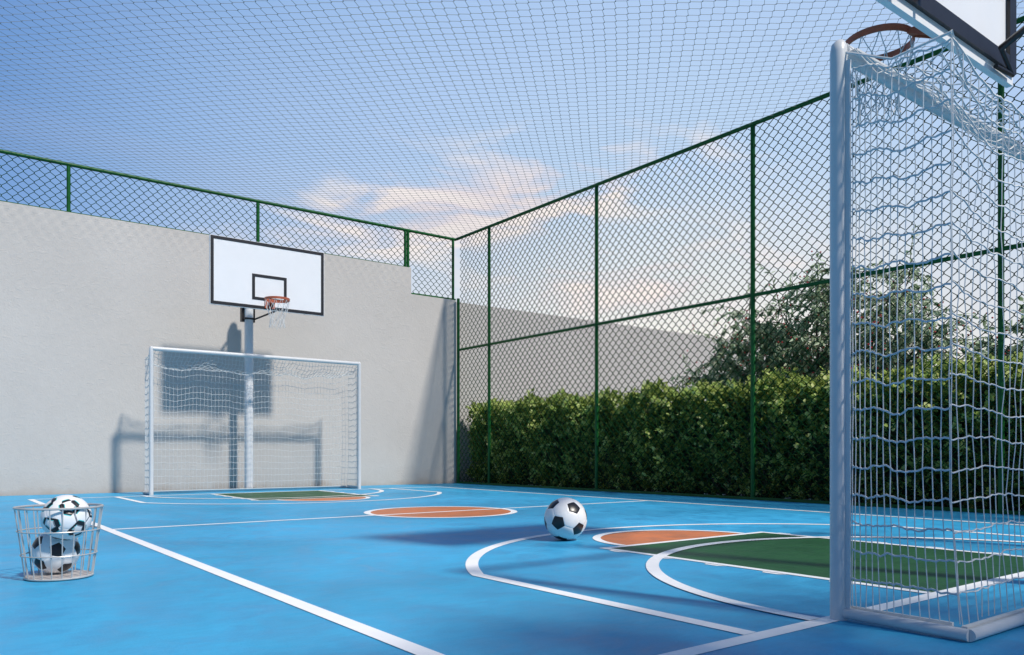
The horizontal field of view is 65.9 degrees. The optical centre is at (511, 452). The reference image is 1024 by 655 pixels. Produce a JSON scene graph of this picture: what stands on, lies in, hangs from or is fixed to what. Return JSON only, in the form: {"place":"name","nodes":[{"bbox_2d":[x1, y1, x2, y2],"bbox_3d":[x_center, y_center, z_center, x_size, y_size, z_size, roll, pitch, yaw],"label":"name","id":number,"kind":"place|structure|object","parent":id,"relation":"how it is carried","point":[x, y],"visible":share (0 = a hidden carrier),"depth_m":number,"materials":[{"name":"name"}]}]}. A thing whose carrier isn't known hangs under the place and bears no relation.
{"place":"outdoors","nodes":[
{"label":"outdoors","id":0,"kind":"place"},
{"bbox_2d":[0,483,1023,654],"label":"court floor","id":1,"kind":"structure","parent":0,"point":[414,580],"depth_m":3.58,"materials":[{"name":"blue rubber"}]},
{"bbox_2d":[12,503,103,581],"bbox_3d":[-2.172,0.427,3.790,0.381,0.340,0.381,0,0,-37],"label":"ball basket","id":2,"kind":"object","parent":1,"relation":"on","point":[41,576],"visible":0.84,"depth_m":3.72,"materials":[{"name":"grey metal"}]},
{"bbox_2d":[30,532,80,573],"bbox_3d":[-2.207,0.480,3.820,0.212,0.212,0.212,-28,38,-35],"label":"soccer ball","id":3,"kind":"object","parent":2,"relation":"in","point":[56,545],"visible":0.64,"depth_m":3.74,"materials":[{"name":"white leather"}]},
{"bbox_2d":[40,495,91,539],"bbox_3d":[-2.112,0.310,3.745,0.216,0.216,0.216,42,-16,-2],"label":"soccer ball","id":4,"kind":"object","parent":2,"relation":"in","point":[71,521],"visible":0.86,"depth_m":3.67,"materials":[{"name":"white leather"}]},
{"bbox_2d":[142,346,360,494],"bbox_3d":[-3.889,-0.440,12.120,3.228,2.080,0.490,0,0,-37],"label":"football goal","id":5,"kind":"object","parent":1,"relation":"on","point":[149,419],"visible":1,"depth_m":12.06,"materials":[{"name":"white paint"}]},
{"bbox_2d":[209,234,323,487],"bbox_3d":[-3.814,-1.252,11.828,1.444,3.695,1.436,0,0,17],"label":"basketball hoop","id":6,"kind":"object","parent":1,"relation":"on","point":[248,277],"visible":1,"depth_m":11.79,"materials":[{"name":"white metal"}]},
{"bbox_2d":[219,491,369,499],"bbox_3d":[-3.088,0.599,11.071,1.620,0.001,1.950,0,0,-37],"label":"key area","id":7,"kind":"object","parent":1,"relation":"on","point":[281,495],"visible":1,"depth_m":10.93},
{"bbox_2d":[285,497,365,500],"bbox_3d":[-2.315,0.599,10.057,1.200,0.001,0.600,0,0,-37],"label":"free throw semicircle","id":8,"kind":"object","parent":1,"relation":"on","point":[330,499],"visible":0.96,"depth_m":10.00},
{"bbox_2d":[370,507,510,516],"bbox_3d":[-0.713,0.599,7.958,1.470,0.001,1.470,0,0,-37],"label":"circle","id":9,"kind":"object","parent":1,"relation":"on","point":[436,512],"visible":0.99,"depth_m":7.98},
{"bbox_2d":[28,487,1023,654],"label":"court lines","id":10,"kind":"object","parent":1,"relation":"on","point":[652,566],"visible":0.97,"depth_m":3.56,"materials":[{"name":"white paint"}]},
{"bbox_2d":[544,497,586,539],"bbox_3d":[0.365,0.454,5.385,0.291,0.291,0.291,-13,1,-33],"label":"soccer ball","id":11,"kind":"object","parent":1,"relation":"on","point":[565,518],"visible":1,"depth_m":5.28,"materials":[{"name":"white leather"}]},
{"bbox_2d":[601,531,741,544],"bbox_3d":[1.037,0.599,5.665,1.240,0.001,0.620,0,0,-37],"label":"free throw semicircle","id":12,"kind":"object","parent":1,"relation":"on","point":[632,538],"visible":1,"depth_m":5.61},
{"bbox_2d":[613,533,1023,592],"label":"key area","id":13,"kind":"object","parent":1,"relation":"on","point":[808,556],"visible":0.75,"depth_m":4.45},
{"bbox_2d":[830,29,1023,641],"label":"football goal","id":14,"kind":"object","parent":1,"relation":"on","point":[845,57],"visible":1,"depth_m":2.76,"materials":[{"name":"white paint"}]},
{"bbox_2d":[845,0,1023,126],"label":"basketball hoop","id":15,"kind":"object","parent":1,"relation":"on","point":[987,35],"visible":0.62,"depth_m":4.23,"materials":[{"name":"white paint"}]},
{"bbox_2d":[0,0,1023,377],"label":"sky","id":16,"kind":"structure","parent":0,"point":[366,117],"materials":[{"name":"blue"}]},
{"bbox_2d":[482,482,1017,514],"bbox_3d":[4.758,0.620,9.340,1.905,0.016,17.080,0,0,-37],"label":"soil strip","id":17,"kind":"object","parent":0,"point":[851,505],"depth_m":9.07,"materials":[{"name":"brown soil"}]},
{"bbox_2d":[465,350,1023,509],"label":"hedge","id":18,"kind":"object","parent":17,"relation":"on","point":[787,423],"visible":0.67,"depth_m":10.34,"materials":[{"name":"green plant"}]},
{"bbox_2d":[528,484,1023,510],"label":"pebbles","id":19,"kind":"object","parent":17,"relation":"on","point":[785,498],"visible":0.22,"depth_m":10.77,"materials":[{"name":"grey stone"}]},
{"label":"ground","id":20,"kind":"structure","parent":0,"visible":0},
{"bbox_2d":[0,201,455,495],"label":"boundary wall","id":21,"kind":"structure","parent":20,"relation":"on","point":[93,309],"depth_m":12.27,"materials":[{"name":"paint"}]},
{"bbox_2d":[0,149,455,299],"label":"chain link fence","id":22,"kind":"object","parent":21,"relation":"on","point":[258,216],"visible":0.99,"depth_m":12.71,"materials":[{"name":"metal"}]},
{"bbox_2d":[0,0,1023,237],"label":"overhead net","id":23,"kind":"object","parent":22,"relation":"attached to","point":[385,12],"visible":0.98,"depth_m":9.26,"materials":[{"name":"white fabric"}]},
{"bbox_2d":[456,302,860,481],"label":"boundary wall","id":24,"kind":"structure","parent":20,"relation":"on","point":[690,355],"depth_m":17.26,"materials":[{"name":"paint"}]},
{"bbox_2d":[455,16,1023,514],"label":"chain link fence","id":25,"kind":"object","parent":20,"relation":"on","point":[751,296],"visible":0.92,"depth_m":10.24,"materials":[{"name":"metal"}]},
{"bbox_2d":[668,224,997,400],"bbox_3d":[4.463,-1.214,11.521,2.343,3.701,4.936,0,0,-37],"label":"tree","id":26,"kind":"object","parent":20,"relation":"on","point":[787,348],"visible":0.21,"depth_m":11.18,"materials":[{"name":"green plant"}]},
{"bbox_2d":[969,296,1023,365],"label":"tree","id":27,"kind":"object","parent":20,"relation":"on","point":[1014,347],"visible":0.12,"depth_m":9.92,"materials":[{"name":"green plant"}]}
]}

